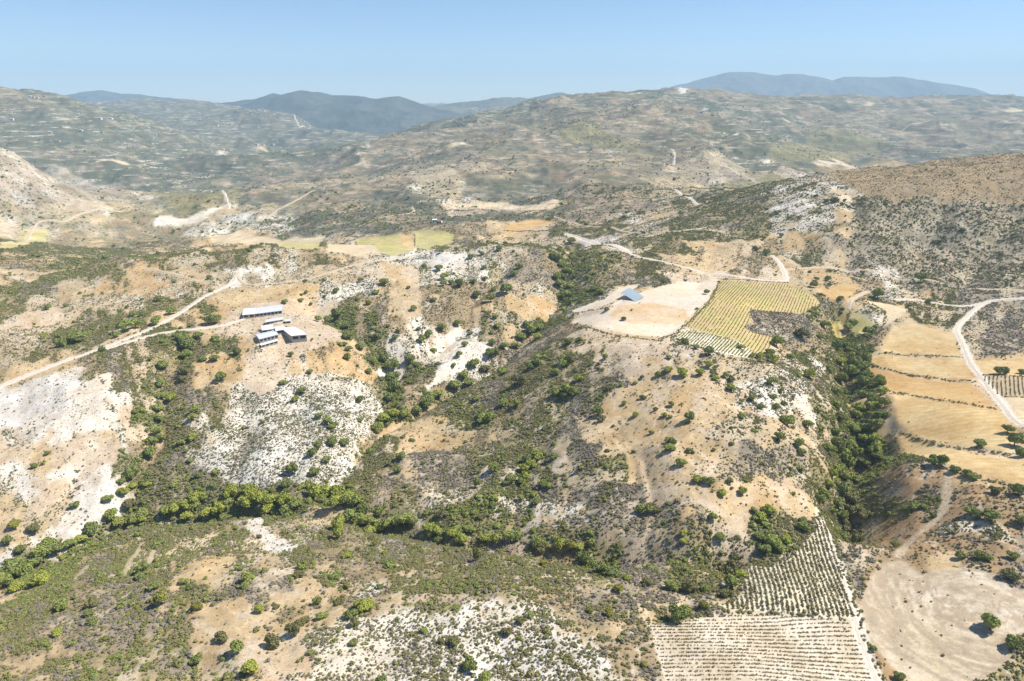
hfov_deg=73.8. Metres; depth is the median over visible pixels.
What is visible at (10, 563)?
tree
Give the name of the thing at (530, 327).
tree
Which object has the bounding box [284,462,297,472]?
tree
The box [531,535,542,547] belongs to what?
tree
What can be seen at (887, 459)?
tree
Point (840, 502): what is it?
tree
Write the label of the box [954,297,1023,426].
road
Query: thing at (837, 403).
tree
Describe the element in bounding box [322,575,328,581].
shrub
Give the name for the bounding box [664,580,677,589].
tree
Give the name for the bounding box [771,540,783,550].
tree
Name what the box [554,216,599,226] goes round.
road
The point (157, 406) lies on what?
tree
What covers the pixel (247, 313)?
farm shed
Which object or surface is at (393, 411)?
tree
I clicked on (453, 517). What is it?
shrub
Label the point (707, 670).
vine row
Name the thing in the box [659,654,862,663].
vine row
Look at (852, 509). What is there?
tree
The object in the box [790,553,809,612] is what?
vine row
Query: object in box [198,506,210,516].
tree
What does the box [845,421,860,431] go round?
tree
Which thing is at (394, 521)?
tree
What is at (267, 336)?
farm shed
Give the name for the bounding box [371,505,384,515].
tree
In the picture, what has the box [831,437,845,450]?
tree
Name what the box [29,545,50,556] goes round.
tree
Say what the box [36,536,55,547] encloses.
tree
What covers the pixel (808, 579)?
vine row
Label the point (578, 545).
tree
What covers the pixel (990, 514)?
tree
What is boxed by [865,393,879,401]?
tree
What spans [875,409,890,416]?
tree
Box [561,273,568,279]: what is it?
tree
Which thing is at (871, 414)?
tree
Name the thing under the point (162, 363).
tree
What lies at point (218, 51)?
sky
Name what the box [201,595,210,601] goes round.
shrub
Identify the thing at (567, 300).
tree
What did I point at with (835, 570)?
vine row
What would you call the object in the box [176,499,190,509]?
tree
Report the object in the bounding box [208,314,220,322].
tree
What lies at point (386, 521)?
tree
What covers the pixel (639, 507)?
tree
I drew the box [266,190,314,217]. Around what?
road
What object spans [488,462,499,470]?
tree
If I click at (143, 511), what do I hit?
tree
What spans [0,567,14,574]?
tree
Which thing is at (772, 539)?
tree
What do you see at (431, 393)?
tree
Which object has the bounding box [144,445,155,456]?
tree
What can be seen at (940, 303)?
road
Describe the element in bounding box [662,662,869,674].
vine row
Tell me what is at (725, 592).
tree
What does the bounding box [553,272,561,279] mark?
tree
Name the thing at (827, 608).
vine row
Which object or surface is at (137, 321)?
tree
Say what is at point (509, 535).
tree
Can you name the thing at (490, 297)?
tree
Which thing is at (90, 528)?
tree
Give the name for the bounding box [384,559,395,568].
shrub
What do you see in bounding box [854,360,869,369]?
tree
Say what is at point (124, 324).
tree
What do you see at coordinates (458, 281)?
tree
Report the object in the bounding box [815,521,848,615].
vine row
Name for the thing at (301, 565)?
shrub
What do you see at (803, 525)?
tree
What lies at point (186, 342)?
tree
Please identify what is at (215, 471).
shrub
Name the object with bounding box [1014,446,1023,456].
tree
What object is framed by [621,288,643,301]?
farm shed
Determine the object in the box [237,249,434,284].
road
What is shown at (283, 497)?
tree
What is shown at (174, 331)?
road
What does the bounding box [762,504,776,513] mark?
tree
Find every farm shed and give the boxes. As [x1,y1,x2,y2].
[242,308,255,318]
[255,304,282,316]
[256,330,278,342]
[260,339,277,347]
[261,324,273,332]
[265,317,283,324]
[274,326,284,334]
[284,327,306,342]
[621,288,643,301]
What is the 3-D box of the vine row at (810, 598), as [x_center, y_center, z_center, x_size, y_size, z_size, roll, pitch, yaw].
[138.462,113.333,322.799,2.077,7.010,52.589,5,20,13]
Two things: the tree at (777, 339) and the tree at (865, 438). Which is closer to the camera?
the tree at (865, 438)
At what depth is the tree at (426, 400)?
624.99 m
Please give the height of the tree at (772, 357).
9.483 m
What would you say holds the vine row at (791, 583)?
on the ground
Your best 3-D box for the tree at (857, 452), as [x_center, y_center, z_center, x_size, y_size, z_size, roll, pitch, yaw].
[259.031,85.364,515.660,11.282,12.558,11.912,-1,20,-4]
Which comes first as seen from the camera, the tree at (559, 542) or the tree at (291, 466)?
the tree at (559, 542)
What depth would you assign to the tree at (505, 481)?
449.40 m
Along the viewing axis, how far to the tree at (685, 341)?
581.37 m
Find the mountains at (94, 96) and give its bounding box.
[65,90,215,102]
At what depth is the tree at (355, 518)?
441.28 m
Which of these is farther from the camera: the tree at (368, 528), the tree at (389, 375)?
the tree at (389, 375)
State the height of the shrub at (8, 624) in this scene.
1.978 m
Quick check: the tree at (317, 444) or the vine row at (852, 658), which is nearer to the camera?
the vine row at (852, 658)
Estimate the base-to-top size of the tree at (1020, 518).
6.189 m
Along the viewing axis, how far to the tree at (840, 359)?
666.63 m
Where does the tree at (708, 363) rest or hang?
on the ground
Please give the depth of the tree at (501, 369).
645.30 m
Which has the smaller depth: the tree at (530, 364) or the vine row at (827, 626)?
the vine row at (827, 626)
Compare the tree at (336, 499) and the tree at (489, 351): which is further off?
the tree at (489, 351)
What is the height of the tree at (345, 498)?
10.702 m
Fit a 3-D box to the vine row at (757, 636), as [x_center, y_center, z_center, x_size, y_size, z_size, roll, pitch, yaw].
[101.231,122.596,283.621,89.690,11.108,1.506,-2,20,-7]
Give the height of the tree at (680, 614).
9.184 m
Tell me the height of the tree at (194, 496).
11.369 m
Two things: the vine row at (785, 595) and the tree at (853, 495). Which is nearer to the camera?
the vine row at (785, 595)
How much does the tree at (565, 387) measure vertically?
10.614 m
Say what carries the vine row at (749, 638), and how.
on the ground
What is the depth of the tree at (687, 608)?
293.19 m
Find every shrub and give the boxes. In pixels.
[0,640,8,645]
[1,672,11,678]
[5,622,13,627]
[60,583,70,588]
[68,639,76,645]
[90,670,99,676]
[113,652,120,657]
[115,599,126,609]
[132,530,142,536]
[152,541,159,545]
[172,658,179,666]
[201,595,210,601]
[212,468,219,474]
[253,626,260,632]
[295,562,306,569]
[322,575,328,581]
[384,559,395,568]
[427,599,433,605]
[450,515,457,520]
[492,523,499,527]
[526,668,534,676]
[572,662,580,668]
[588,538,593,545]
[588,614,596,619]
[830,504,837,512]
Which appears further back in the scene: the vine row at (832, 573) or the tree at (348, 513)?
the tree at (348, 513)
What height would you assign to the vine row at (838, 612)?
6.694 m
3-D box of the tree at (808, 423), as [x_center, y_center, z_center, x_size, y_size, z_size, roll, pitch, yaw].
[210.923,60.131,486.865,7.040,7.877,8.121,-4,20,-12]
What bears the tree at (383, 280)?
on the ground
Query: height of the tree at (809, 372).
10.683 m
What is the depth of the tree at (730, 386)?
495.57 m
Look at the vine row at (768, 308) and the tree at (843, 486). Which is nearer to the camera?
the tree at (843, 486)
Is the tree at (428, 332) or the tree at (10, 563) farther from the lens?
the tree at (428, 332)
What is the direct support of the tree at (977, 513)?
on the ground
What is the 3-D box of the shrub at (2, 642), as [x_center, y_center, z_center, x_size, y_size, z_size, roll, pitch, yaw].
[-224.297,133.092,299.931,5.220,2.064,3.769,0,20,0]
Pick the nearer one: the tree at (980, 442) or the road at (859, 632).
the road at (859, 632)
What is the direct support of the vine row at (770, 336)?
on the ground
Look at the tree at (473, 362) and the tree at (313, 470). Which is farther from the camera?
the tree at (473, 362)
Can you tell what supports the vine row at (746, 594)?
on the ground
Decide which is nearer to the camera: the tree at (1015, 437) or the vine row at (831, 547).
the vine row at (831, 547)
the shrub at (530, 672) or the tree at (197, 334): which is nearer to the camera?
the shrub at (530, 672)
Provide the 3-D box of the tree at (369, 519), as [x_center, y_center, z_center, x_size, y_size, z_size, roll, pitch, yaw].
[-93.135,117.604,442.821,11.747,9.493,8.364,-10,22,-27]
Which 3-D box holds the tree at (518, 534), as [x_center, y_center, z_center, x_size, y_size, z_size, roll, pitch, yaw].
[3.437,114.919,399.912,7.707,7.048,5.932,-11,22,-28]
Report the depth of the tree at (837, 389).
584.94 m
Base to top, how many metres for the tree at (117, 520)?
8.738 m
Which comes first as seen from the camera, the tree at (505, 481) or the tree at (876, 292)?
the tree at (505, 481)
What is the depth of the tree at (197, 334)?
673.22 m
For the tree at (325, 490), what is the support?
on the ground
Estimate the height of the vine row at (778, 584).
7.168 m
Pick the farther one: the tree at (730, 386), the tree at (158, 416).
the tree at (158, 416)
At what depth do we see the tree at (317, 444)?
523.13 m
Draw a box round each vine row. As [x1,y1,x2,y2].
[648,618,831,624]
[650,621,848,626]
[650,625,851,629]
[652,634,853,637]
[654,637,856,640]
[655,640,856,645]
[655,643,858,649]
[656,630,849,633]
[657,647,861,654]
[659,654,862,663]
[661,650,862,659]
[661,658,867,669]
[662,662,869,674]
[663,665,870,678]
[666,669,864,680]
[666,673,816,680]
[667,677,782,680]
[672,615,805,621]
[688,280,729,326]
[691,281,731,327]
[694,282,733,328]
[698,281,737,328]
[700,281,740,329]
[701,613,780,616]
[703,281,743,330]
[707,282,745,330]
[709,282,748,331]
[713,282,751,333]
[717,283,753,332]
[720,283,756,334]
[723,283,759,334]
[725,283,762,336]
[729,282,766,337]
[734,283,768,336]
[735,596,739,607]
[736,284,770,338]
[739,283,773,340]
[740,595,745,608]
[742,284,776,342]
[743,580,748,608]
[744,283,779,344]
[746,569,753,609]
[747,283,782,346]
[747,564,759,607]
[750,285,784,348]
[753,565,764,610]
[754,285,787,349]
[756,287,789,351]
[757,565,769,609]
[761,287,791,351]
[762,566,775,609]
[767,567,779,609]
[771,563,784,610]
[776,562,789,611]
[779,559,794,610]
[784,558,799,611]
[786,555,806,613]
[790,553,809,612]
[795,551,815,614]
[799,548,819,613]
[802,545,824,614]
[805,542,830,616]
[809,539,834,615]
[812,536,840,616]
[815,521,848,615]
[815,528,845,615]
[817,512,842,578]
[817,516,854,615]
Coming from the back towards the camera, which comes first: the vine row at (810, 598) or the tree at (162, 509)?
the tree at (162, 509)
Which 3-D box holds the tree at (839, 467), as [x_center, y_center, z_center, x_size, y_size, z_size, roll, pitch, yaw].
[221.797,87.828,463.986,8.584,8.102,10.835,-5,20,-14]
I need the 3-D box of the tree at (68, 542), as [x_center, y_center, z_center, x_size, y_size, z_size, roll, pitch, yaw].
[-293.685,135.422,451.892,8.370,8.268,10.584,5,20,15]
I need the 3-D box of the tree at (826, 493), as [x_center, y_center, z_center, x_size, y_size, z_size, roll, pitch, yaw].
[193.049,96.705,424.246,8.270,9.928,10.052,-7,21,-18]
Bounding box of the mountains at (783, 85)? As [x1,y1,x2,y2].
[669,72,992,96]
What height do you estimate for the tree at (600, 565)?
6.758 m
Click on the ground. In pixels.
(972, 646)
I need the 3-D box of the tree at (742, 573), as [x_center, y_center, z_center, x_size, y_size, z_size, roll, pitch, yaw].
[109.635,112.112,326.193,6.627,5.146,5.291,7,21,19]
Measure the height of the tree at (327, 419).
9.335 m
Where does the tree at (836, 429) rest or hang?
on the ground
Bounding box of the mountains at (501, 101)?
[433,92,571,108]
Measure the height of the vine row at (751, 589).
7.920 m
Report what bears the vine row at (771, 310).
on the ground
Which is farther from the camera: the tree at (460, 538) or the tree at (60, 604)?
the tree at (460, 538)
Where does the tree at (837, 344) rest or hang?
on the ground
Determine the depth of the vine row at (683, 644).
278.52 m
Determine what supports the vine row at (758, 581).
on the ground
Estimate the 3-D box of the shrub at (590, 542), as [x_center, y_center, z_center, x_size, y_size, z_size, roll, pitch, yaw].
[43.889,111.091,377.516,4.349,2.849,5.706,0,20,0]
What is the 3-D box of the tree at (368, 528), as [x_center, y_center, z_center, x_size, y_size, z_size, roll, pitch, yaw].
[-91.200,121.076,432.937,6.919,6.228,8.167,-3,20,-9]
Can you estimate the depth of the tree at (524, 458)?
470.24 m
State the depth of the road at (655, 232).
1137.19 m
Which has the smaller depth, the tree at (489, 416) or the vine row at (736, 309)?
the tree at (489, 416)
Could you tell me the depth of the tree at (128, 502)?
489.22 m
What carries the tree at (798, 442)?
on the ground
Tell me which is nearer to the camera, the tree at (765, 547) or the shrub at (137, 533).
the tree at (765, 547)
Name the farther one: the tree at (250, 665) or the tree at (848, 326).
the tree at (848, 326)
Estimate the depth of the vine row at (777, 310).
733.89 m
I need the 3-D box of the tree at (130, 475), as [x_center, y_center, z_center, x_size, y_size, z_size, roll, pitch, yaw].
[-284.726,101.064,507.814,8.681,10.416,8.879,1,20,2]
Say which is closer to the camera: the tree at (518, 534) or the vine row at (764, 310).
the tree at (518, 534)
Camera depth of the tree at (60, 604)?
334.15 m
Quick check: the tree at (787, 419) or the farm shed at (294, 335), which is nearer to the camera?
the tree at (787, 419)
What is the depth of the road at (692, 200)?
1538.26 m
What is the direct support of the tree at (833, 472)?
on the ground
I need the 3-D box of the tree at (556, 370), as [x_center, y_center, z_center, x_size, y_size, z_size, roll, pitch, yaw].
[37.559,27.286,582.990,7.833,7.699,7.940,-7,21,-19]
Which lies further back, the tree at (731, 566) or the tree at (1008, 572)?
the tree at (731, 566)
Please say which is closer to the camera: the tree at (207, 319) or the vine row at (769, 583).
the vine row at (769, 583)
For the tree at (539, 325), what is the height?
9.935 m
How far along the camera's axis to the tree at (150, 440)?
540.48 m
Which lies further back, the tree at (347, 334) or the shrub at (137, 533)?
the tree at (347, 334)
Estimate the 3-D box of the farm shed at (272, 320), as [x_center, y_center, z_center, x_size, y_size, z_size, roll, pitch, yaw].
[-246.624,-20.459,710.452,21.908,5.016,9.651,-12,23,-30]
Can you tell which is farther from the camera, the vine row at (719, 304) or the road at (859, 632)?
the vine row at (719, 304)
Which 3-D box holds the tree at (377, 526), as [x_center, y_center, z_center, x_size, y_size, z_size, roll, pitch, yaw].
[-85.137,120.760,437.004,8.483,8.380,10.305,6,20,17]
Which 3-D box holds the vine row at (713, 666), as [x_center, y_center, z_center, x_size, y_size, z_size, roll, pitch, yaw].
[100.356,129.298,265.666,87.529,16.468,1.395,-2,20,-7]
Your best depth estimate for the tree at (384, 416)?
605.28 m
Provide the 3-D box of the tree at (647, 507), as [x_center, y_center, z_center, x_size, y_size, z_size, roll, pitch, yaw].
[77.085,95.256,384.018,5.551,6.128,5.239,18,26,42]
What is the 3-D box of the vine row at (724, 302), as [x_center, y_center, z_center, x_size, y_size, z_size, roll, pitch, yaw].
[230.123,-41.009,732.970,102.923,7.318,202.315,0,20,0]
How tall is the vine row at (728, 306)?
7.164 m
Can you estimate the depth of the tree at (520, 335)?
743.28 m
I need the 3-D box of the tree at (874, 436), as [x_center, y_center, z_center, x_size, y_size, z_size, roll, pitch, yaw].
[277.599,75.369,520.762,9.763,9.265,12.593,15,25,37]
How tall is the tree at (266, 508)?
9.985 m
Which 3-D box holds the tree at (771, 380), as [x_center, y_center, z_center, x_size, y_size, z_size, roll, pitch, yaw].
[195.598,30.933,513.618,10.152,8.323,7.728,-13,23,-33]
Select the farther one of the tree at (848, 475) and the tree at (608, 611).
the tree at (848, 475)
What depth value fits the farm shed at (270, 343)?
658.34 m
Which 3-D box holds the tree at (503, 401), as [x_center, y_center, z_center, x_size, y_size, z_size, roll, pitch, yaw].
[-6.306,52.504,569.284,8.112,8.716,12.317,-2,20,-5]
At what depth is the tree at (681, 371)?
517.84 m
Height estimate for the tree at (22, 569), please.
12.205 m
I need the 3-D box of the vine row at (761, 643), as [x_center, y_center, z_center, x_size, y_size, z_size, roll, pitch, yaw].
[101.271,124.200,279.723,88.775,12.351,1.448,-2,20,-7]
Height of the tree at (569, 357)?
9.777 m
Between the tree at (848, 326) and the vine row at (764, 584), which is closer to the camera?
the vine row at (764, 584)
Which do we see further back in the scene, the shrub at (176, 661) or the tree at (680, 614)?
the tree at (680, 614)
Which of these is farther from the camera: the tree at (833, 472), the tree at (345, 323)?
the tree at (345, 323)
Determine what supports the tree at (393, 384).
on the ground
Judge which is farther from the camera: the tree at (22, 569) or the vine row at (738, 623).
the tree at (22, 569)
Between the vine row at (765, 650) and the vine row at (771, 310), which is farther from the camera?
the vine row at (771, 310)
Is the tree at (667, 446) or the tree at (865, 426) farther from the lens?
the tree at (865, 426)
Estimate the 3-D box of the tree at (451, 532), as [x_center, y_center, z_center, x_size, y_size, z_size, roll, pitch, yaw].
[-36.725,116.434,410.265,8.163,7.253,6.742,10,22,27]
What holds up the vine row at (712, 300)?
on the ground
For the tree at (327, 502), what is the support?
on the ground
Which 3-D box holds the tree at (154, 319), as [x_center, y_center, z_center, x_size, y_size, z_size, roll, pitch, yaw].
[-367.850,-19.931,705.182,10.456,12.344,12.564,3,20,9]
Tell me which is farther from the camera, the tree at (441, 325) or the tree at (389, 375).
the tree at (441, 325)
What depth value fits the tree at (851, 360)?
652.45 m
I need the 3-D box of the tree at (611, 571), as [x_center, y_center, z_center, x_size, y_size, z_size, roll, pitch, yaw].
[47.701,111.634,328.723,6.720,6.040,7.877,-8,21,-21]
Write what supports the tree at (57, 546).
on the ground
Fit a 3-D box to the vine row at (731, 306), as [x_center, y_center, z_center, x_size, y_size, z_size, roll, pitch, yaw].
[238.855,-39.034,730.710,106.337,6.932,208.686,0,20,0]
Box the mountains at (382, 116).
[221,90,466,134]
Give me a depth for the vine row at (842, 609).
328.06 m
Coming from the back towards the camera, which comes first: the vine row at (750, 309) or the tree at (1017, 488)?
the vine row at (750, 309)
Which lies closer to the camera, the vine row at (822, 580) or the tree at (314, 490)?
the vine row at (822, 580)
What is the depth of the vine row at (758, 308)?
747.75 m
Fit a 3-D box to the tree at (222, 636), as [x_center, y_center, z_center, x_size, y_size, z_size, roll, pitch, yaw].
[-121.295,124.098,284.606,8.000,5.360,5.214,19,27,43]
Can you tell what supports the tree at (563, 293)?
on the ground
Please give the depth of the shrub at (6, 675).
275.82 m
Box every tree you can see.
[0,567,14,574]
[0,572,13,586]
[3,556,23,570]
[8,581,25,591]
[13,562,33,577]
[21,556,44,567]
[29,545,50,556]
[29,570,49,585]
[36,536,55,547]
[46,539,62,553]
[54,596,68,610]
[61,539,76,547]
[83,521,99,535]
[103,507,117,519]
[112,516,123,525]
[114,318,133,332]
[122,469,135,480]
[122,498,136,508]
[123,463,139,472]
[124,513,136,524]
[131,318,142,327]
[133,515,146,522]
[134,561,147,570]
[136,507,148,517]
[144,436,158,444]
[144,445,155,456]
[150,315,160,324]
[152,404,163,410]
[154,414,163,419]
[155,391,166,397]
[156,360,168,368]
[158,505,167,514]
[164,501,179,513]
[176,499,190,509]
[178,336,196,348]
[179,349,192,356]
[179,510,193,519]
[186,490,205,501]
[187,501,200,510]
[189,652,202,663]
[192,331,204,337]
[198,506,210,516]
[202,316,211,323]
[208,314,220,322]
[208,354,219,360]
[210,500,230,513]
[214,631,228,642]
[229,639,243,652]
[240,659,258,673]
[248,489,268,503]
[254,603,263,612]
[261,503,276,513]
[263,493,277,503]
[277,491,291,504]
[279,479,291,487]
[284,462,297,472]
[289,497,301,507]
[306,483,320,496]
[308,466,320,474]
[312,440,322,448]
[320,484,330,495]
[322,415,331,424]
[323,315,335,321]
[323,495,336,508]
[329,484,345,494]
[330,495,342,505]
[331,308,343,317]
[331,514,344,527]
[332,525,343,536]
[334,322,343,328]
[336,319,349,327]
[339,493,351,503]
[341,489,354,495]
[342,330,354,338]
[342,509,357,519]
[348,494,363,505]
[351,512,364,524]
[352,597,374,611]
[355,342,365,349]
[358,501,369,513]
[360,514,377,524]
[363,525,373,532]
[371,421,383,431]
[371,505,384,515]
[372,521,384,531]
[377,412,390,421]
[378,353,389,361]
[379,278,388,284]
[379,515,394,528]
[383,358,399,370]
[383,393,394,400]
[385,371,400,379]
[386,379,399,390]
[386,408,399,415]
[391,514,402,526]
[396,512,417,522]
[400,409,409,415]
[404,354,414,361]
[406,515,416,523]
[411,405,421,413]
[421,394,434,406]
[421,522,434,531]
[424,329,431,336]
[424,390,437,396]
[432,524,439,532]
[433,389,443,396]
[435,510,448,517]
[437,323,445,329]
[446,528,457,536]
[448,380,461,390]
[448,635,459,645]
[454,278,463,286]
[455,532,468,543]
[457,370,467,378]
[463,655,477,670]
[464,377,473,384]
[464,525,475,531]
[467,358,479,367]
[472,290,480,298]
[477,412,487,422]
[477,671,491,680]
[479,364,490,370]
[479,532,490,541]
[484,412,495,420]
[485,294,495,301]
[485,348,495,356]
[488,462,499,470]
[490,533,500,542]
[496,366,507,374]
[499,283,512,293]
[500,398,508,405]
[502,479,511,483]
[502,530,514,540]
[505,473,516,481]
[510,342,520,346]
[510,373,525,384]
[512,399,519,405]
[514,531,523,540]
[516,332,525,338]
[518,477,526,483]
[519,471,529,479]
[520,454,531,461]
[525,323,536,334]
[525,360,535,367]
[525,459,536,467]
[530,448,542,459]
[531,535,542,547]
[532,333,541,338]
[534,323,543,329]
[534,353,541,358]
[551,368,560,374]
[551,387,560,396]
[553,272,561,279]
[554,536,564,548]
[555,279,563,286]
[557,359,569,367]
[560,290,571,296]
[560,391,569,397]
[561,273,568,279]
[562,267,572,272]
[562,383,570,391]
[563,297,572,305]
[564,337,572,342]
[565,354,573,362]
[565,539,574,548]
[569,386,579,393]
[574,542,583,549]
[576,551,589,562]
[585,556,596,567]
[592,406,603,414]
[593,561,606,571]
[604,564,618,576]
[604,607,612,616]
[613,584,623,591]
[635,503,645,511]
[642,576,652,586]
[644,504,652,511]
[664,443,675,449]
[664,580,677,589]
[668,603,688,622]
[674,457,686,465]
[677,367,687,374]
[679,604,691,613]
[681,338,688,344]
[682,580,697,591]
[683,411,694,421]
[695,368,704,374]
[699,582,710,591]
[703,346,713,354]
[703,360,713,366]
[718,587,733,597]
[723,573,739,587]
[724,558,740,575]
[727,383,736,389]
[735,569,748,577]
[757,542,771,552]
[761,533,779,544]
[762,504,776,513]
[765,353,779,360]
[766,376,778,384]
[770,335,784,345]
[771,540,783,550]
[774,432,784,439]
[779,415,794,424]
[779,533,790,543]
[794,328,809,336]
[794,438,804,446]
[797,521,810,529]
[802,420,814,427]
[803,368,815,376]
[818,487,830,498]
[823,442,837,451]
[825,478,834,485]
[828,468,838,475]
[830,386,843,394]
[831,400,842,406]
[831,426,842,432]
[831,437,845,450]
[832,339,842,349]
[832,463,845,472]
[833,497,845,507]
[835,357,846,362]
[835,411,846,419]
[836,372,848,381]
[836,448,851,460]
[836,481,850,494]
[836,510,848,519]
[838,471,853,479]
[839,531,850,540]
[841,364,859,377]
[842,520,854,531]
[843,323,853,329]
[844,456,856,468]
[844,490,860,502]
[844,503,860,515]
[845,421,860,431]
[846,356,861,364]
[846,439,857,449]
[849,410,864,417]
[850,402,868,410]
[851,447,864,457]
[851,529,864,541]
[852,474,863,481]
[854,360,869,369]
[855,390,867,398]
[856,375,870,384]
[857,456,874,465]
[858,434,870,442]
[858,507,871,518]
[859,423,871,431]
[860,370,873,379]
[861,352,871,360]
[862,326,874,333]
[864,410,879,418]
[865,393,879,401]
[867,401,881,408]
[868,432,882,440]
[868,440,882,451]
[870,418,884,428]
[871,451,884,458]
[872,288,883,298]
[873,374,886,384]
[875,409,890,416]
[876,385,888,394]
[877,397,891,406]
[881,456,893,463]
[914,272,928,281]
[928,454,941,463]
[937,454,949,464]
[962,506,976,515]
[972,509,984,517]
[973,438,986,446]
[973,550,988,559]
[981,612,1000,629]
[983,509,1000,521]
[999,567,1021,579]
[1001,424,1015,432]
[1004,634,1021,646]
[1006,432,1023,445]
[1010,483,1023,495]
[1013,514,1023,523]
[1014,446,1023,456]
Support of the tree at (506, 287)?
on the ground
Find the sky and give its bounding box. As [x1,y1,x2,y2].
[0,0,1023,103]
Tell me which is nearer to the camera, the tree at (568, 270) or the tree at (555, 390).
the tree at (555, 390)
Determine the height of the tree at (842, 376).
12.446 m
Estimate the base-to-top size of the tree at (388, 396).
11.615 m
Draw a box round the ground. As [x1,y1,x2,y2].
[0,86,1023,680]
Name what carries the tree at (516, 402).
on the ground
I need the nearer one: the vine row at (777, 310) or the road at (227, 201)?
the vine row at (777, 310)
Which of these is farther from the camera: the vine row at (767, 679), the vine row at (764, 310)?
the vine row at (764, 310)
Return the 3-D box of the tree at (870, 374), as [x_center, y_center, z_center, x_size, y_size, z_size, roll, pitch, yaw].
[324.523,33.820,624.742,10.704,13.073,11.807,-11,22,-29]
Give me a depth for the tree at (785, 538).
351.62 m
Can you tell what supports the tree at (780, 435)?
on the ground
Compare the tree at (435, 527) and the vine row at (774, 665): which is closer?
the vine row at (774, 665)
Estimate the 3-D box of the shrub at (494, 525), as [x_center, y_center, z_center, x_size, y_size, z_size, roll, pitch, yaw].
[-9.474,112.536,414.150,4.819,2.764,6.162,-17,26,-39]
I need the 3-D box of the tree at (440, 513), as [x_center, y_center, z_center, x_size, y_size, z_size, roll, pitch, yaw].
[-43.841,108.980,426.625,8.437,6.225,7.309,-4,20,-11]
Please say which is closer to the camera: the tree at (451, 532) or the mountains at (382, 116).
the tree at (451, 532)
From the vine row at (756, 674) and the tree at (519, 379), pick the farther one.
the tree at (519, 379)
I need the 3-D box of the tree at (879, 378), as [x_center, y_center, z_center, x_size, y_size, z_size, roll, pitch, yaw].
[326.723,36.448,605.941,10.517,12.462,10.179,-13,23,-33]
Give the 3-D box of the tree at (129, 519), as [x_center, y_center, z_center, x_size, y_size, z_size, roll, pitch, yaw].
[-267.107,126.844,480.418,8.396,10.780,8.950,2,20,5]
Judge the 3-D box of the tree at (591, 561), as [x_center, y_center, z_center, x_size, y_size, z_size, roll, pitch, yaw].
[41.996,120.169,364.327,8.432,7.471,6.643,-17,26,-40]
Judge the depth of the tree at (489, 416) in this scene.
548.92 m
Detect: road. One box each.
[0,209,123,243]
[0,276,236,387]
[106,318,242,349]
[142,267,200,281]
[206,190,229,207]
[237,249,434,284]
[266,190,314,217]
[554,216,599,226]
[565,233,787,281]
[566,234,629,251]
[611,227,706,232]
[674,189,697,204]
[787,267,1023,290]
[816,510,879,680]
[847,291,869,309]
[891,299,984,306]
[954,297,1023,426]
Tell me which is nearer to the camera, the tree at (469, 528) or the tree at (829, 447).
the tree at (469, 528)
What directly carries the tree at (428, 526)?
on the ground
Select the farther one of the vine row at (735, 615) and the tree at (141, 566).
the tree at (141, 566)
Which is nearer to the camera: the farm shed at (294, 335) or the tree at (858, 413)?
the tree at (858, 413)
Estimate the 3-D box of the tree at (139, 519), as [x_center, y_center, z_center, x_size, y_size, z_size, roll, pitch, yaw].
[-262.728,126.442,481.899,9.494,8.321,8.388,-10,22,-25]
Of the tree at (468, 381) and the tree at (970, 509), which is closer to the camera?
the tree at (970, 509)
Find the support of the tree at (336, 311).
on the ground
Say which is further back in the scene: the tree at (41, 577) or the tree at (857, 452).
the tree at (857, 452)
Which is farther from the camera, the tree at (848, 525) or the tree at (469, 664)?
the tree at (848, 525)
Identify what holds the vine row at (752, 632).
on the ground
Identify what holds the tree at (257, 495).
on the ground
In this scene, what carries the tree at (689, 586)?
on the ground
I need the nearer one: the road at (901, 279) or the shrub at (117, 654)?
the shrub at (117, 654)
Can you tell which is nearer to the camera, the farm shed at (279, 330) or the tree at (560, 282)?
the farm shed at (279, 330)
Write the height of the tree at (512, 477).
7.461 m
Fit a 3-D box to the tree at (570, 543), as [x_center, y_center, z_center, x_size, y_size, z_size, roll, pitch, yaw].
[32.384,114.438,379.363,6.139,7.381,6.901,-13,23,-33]
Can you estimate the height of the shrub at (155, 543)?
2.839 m
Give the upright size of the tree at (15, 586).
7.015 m
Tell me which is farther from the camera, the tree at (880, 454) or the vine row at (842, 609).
the tree at (880, 454)
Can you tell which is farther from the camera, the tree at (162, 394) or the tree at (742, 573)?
the tree at (162, 394)

